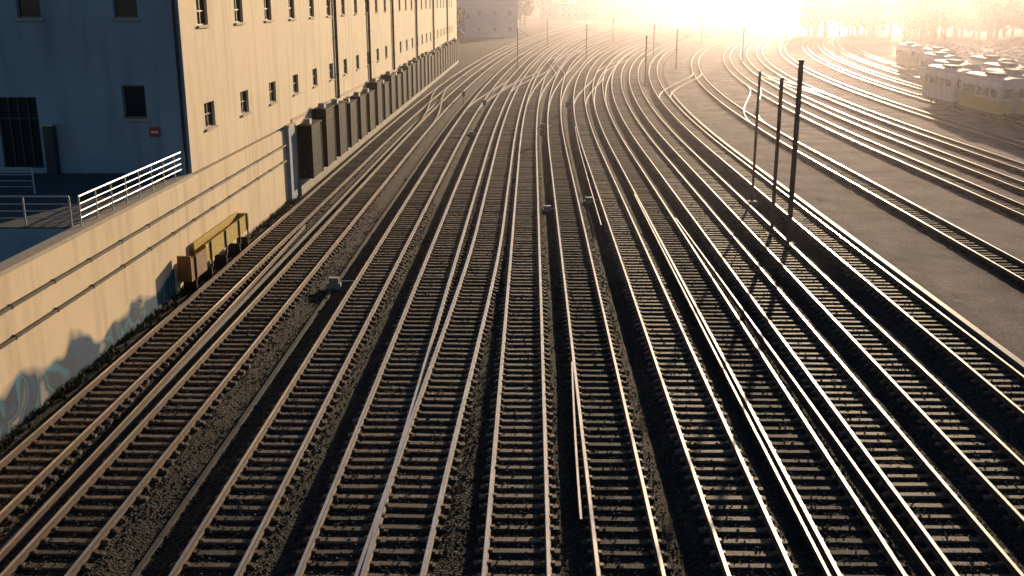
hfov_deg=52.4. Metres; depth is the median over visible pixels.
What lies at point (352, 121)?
louvred ventilation unit
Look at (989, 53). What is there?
parked car
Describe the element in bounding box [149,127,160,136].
wall sign
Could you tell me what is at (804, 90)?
turnout track
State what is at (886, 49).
car park
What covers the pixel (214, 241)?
yellow trough
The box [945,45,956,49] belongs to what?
parked car
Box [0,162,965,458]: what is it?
trackside weeds
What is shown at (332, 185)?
railway track
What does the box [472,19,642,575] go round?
railway track
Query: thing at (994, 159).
railway track
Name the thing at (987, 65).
passenger railcar
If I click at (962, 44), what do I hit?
parked car
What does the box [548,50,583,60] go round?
turnout track
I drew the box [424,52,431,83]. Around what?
louvred ventilation unit
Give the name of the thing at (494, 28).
windows
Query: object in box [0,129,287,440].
retaining wall
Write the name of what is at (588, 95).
turnout track
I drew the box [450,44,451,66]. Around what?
louvred ventilation unit
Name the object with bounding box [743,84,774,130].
turnout track
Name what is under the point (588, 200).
point machine
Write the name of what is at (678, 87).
turnout track
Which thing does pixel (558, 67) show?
turnout track
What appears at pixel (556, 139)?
railway track
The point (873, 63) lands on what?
railway track
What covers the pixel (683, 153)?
railway track
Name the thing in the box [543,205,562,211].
point machine
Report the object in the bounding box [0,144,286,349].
conduits
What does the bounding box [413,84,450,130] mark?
turnout track
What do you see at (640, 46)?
turnout track
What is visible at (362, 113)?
louvred ventilation unit
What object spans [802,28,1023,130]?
railway track
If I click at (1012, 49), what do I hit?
parked car
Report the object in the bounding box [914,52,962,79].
passenger railcar
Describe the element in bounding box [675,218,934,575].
switch blade
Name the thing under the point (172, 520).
cable duct
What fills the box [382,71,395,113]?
louvred ventilation unit
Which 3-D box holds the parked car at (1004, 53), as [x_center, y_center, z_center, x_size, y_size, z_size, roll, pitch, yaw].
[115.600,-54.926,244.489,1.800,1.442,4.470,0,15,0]
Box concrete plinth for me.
[297,60,458,195]
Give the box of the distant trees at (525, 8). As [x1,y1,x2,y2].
[456,0,533,38]
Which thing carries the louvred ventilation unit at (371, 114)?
on the concrete plinth
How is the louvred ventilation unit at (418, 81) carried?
on the concrete plinth
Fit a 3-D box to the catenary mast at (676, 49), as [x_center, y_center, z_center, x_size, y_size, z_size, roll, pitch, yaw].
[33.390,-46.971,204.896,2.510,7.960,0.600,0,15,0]
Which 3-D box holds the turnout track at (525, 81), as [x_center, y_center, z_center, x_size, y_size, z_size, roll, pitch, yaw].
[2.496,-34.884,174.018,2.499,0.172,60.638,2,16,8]
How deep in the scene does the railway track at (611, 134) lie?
36.62 m
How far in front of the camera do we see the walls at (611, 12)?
738.39 m
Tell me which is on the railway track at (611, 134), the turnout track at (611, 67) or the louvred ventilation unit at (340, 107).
the turnout track at (611, 67)
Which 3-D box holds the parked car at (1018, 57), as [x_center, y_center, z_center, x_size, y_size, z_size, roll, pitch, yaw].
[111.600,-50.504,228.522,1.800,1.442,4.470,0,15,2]
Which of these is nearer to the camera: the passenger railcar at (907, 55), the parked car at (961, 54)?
the passenger railcar at (907, 55)
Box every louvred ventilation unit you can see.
[297,118,323,178]
[312,103,336,166]
[328,99,347,156]
[343,98,358,147]
[349,92,367,138]
[360,88,375,131]
[367,78,382,125]
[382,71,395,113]
[382,80,389,119]
[392,72,401,108]
[396,68,406,104]
[400,63,411,100]
[407,61,416,96]
[410,57,420,92]
[417,55,424,89]
[421,53,427,86]
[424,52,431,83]
[429,50,437,78]
[431,55,434,80]
[434,49,439,76]
[436,47,442,73]
[440,47,445,71]
[442,45,447,69]
[443,42,449,67]
[448,41,453,64]
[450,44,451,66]
[452,38,457,61]
[452,41,455,62]
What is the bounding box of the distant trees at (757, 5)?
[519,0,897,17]
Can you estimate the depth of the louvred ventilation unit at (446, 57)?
185.66 m
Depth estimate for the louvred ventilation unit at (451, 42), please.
200.35 m
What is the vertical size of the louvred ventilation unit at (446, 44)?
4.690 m
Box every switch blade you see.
[0,225,305,560]
[571,361,581,524]
[575,127,601,227]
[634,194,830,575]
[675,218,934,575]
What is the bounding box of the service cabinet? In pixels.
[40,123,60,174]
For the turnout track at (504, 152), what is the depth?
38.27 m
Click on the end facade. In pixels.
(96, 81)
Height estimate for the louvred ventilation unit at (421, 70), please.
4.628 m
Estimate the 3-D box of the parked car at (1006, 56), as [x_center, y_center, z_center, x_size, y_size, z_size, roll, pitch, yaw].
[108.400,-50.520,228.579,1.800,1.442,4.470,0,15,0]
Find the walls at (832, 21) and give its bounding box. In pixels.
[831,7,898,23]
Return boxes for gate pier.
[280,122,297,200]
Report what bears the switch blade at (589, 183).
on the railway track at (597, 163)
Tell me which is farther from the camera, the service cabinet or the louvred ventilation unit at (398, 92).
the louvred ventilation unit at (398, 92)
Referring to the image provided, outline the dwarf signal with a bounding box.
[540,129,544,144]
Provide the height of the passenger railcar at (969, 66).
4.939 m
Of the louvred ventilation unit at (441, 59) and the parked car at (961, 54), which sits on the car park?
the parked car at (961, 54)
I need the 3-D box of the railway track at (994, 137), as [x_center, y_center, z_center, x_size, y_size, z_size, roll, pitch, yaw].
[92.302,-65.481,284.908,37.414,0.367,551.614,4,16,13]
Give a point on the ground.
(980, 295)
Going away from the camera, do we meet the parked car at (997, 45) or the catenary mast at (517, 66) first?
the catenary mast at (517, 66)
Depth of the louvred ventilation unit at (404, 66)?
128.92 m
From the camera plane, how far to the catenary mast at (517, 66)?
209.43 m
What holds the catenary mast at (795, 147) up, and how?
on the ground
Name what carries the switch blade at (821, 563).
on the railway track at (611, 134)
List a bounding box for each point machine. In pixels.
[327,277,353,289]
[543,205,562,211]
[584,197,603,204]
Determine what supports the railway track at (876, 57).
on the ground
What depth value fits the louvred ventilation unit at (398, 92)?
119.19 m
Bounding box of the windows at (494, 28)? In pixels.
[462,11,511,31]
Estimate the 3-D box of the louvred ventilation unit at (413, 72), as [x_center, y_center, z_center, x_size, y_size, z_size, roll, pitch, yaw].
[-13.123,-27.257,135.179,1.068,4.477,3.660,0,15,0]
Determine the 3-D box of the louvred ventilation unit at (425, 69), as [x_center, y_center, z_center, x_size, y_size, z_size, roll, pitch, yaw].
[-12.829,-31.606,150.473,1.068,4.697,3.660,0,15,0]
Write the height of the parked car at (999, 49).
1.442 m
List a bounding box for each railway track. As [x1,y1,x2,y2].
[0,19,592,532]
[0,19,603,575]
[168,19,617,575]
[286,19,627,575]
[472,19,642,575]
[545,19,686,575]
[571,19,798,575]
[591,19,907,575]
[610,19,1023,575]
[627,19,1023,532]
[647,21,1023,421]
[691,26,1023,287]
[723,27,1023,221]
[740,26,1023,194]
[756,26,1023,173]
[779,26,1023,150]
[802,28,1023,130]
[817,26,1023,119]
[832,29,922,81]
[846,26,918,73]
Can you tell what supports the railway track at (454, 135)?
on the ground
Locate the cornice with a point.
(326, 102)
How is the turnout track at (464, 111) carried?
on the railway track at (454, 135)
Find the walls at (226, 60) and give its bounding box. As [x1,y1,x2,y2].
[178,0,456,200]
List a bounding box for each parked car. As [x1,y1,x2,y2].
[924,43,935,46]
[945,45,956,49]
[946,42,957,47]
[956,51,969,57]
[957,42,969,47]
[957,48,969,52]
[969,48,982,53]
[980,43,992,47]
[983,51,997,55]
[992,43,1003,47]
[994,48,1007,52]
[996,51,1011,55]
[999,55,1013,58]
[1005,45,1017,49]
[1008,48,1021,51]
[1010,51,1023,55]
[1013,55,1023,60]
[1016,59,1023,65]
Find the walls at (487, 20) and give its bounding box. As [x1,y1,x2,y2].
[456,0,517,37]
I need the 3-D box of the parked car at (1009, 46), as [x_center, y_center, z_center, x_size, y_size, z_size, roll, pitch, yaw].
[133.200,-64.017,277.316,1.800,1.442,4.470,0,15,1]
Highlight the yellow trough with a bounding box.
[177,211,248,290]
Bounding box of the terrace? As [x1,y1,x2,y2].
[0,173,180,261]
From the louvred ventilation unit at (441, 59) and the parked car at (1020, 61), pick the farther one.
the parked car at (1020, 61)
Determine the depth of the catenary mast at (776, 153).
58.67 m
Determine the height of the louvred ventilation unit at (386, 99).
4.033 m
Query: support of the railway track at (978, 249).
on the ground
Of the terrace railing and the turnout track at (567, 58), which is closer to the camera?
the terrace railing
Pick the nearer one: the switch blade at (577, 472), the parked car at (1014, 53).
the switch blade at (577, 472)
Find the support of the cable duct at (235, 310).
on the ground
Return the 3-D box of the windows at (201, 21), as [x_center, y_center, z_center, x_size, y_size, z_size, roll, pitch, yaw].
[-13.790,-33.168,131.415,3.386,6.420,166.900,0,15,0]
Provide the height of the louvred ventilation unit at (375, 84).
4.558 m
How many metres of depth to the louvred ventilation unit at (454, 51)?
205.56 m
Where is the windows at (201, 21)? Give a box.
[196,0,451,131]
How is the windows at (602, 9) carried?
attached to the walls at (611, 12)
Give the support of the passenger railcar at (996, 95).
on the railway track at (1002, 121)
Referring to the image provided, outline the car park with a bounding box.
[813,44,1023,65]
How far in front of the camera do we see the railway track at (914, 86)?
182.29 m
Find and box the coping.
[0,174,192,276]
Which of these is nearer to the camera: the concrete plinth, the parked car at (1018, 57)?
the concrete plinth
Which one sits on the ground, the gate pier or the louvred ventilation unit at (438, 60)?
the gate pier
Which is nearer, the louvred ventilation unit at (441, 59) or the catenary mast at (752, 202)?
the catenary mast at (752, 202)
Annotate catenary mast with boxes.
[516,28,528,67]
[540,19,547,45]
[585,24,595,58]
[643,35,659,85]
[652,23,661,56]
[674,29,686,68]
[734,26,744,62]
[746,71,761,206]
[765,77,783,234]
[779,20,787,47]
[781,60,804,245]
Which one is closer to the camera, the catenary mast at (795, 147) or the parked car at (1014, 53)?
the catenary mast at (795, 147)
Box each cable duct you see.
[0,97,441,563]
[131,74,492,575]
[670,91,1023,372]
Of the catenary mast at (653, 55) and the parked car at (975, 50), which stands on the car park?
the parked car at (975, 50)
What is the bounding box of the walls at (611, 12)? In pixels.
[540,4,669,18]
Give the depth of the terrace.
43.05 m
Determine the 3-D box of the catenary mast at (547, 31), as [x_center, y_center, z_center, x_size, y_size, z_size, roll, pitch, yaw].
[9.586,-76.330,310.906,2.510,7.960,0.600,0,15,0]
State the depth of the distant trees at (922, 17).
353.63 m
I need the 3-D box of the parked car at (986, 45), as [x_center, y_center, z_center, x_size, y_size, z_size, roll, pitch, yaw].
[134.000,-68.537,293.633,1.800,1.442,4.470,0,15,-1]
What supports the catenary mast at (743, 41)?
on the ground
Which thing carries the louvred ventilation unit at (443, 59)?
on the concrete plinth
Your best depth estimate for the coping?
37.94 m
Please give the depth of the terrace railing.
41.12 m
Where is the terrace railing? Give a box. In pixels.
[0,150,185,225]
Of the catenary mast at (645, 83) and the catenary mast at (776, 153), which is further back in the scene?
the catenary mast at (645, 83)
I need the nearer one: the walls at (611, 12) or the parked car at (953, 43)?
the parked car at (953, 43)
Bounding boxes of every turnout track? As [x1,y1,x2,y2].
[350,19,635,575]
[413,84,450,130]
[462,78,518,114]
[498,68,549,95]
[525,19,665,108]
[547,19,712,118]
[547,59,564,79]
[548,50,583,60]
[573,76,603,110]
[594,19,769,118]
[595,57,630,75]
[659,71,701,102]
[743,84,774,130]
[752,72,846,102]
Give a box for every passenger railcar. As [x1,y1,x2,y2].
[888,42,924,69]
[912,47,956,71]
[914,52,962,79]
[918,64,973,107]
[931,59,981,71]
[956,71,1023,120]
[968,55,1016,65]
[980,62,1023,71]
[983,68,1023,78]
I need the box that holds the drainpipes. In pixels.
[333,0,448,97]
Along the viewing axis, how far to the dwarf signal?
97.56 m
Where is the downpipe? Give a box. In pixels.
[171,0,188,173]
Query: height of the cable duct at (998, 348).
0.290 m
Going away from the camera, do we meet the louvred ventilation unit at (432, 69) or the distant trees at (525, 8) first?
the louvred ventilation unit at (432, 69)
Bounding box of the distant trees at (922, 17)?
[792,0,1023,41]
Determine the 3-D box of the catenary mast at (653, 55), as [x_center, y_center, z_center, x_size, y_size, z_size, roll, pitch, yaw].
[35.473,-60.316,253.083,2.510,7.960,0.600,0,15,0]
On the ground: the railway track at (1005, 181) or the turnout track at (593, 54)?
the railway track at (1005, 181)
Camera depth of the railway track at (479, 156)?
37.67 m
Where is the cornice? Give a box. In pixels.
[291,37,456,121]
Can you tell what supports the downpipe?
attached to the end facade
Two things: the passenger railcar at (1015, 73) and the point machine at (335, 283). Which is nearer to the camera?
the point machine at (335, 283)
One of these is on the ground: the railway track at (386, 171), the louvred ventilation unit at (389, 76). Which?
the railway track at (386, 171)
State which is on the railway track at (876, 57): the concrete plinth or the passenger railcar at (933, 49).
the passenger railcar at (933, 49)
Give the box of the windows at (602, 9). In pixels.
[543,8,666,15]
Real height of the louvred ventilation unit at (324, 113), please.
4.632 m
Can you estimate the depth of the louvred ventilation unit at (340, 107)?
83.24 m
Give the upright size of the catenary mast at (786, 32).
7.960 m
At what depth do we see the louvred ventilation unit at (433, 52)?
164.52 m
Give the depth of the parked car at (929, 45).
292.57 m
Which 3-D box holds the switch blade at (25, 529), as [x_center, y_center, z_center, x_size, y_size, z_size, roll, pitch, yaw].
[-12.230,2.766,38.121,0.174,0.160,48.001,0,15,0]
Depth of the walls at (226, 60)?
66.79 m
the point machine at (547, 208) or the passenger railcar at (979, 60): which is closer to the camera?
the point machine at (547, 208)
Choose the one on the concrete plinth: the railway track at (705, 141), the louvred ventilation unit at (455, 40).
the louvred ventilation unit at (455, 40)
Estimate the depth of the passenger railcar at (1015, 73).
121.14 m
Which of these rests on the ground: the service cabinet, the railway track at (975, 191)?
the railway track at (975, 191)
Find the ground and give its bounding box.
[0,15,1023,575]
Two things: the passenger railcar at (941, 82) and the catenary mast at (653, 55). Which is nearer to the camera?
the passenger railcar at (941, 82)
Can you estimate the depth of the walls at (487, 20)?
372.74 m
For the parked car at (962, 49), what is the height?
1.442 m
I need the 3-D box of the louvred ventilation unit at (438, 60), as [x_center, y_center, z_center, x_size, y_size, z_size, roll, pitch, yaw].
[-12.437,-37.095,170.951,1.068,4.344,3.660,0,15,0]
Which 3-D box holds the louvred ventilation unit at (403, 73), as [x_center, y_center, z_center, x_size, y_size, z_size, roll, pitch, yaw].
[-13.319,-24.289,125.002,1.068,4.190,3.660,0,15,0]
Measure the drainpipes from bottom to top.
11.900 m
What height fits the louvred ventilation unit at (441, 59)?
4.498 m
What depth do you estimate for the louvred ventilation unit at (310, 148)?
72.58 m
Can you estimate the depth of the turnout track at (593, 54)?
221.46 m
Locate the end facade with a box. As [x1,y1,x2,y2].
[0,0,191,173]
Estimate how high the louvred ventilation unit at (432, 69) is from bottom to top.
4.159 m
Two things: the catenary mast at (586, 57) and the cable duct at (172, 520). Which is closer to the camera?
the cable duct at (172, 520)
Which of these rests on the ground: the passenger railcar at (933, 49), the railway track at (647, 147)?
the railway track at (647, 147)

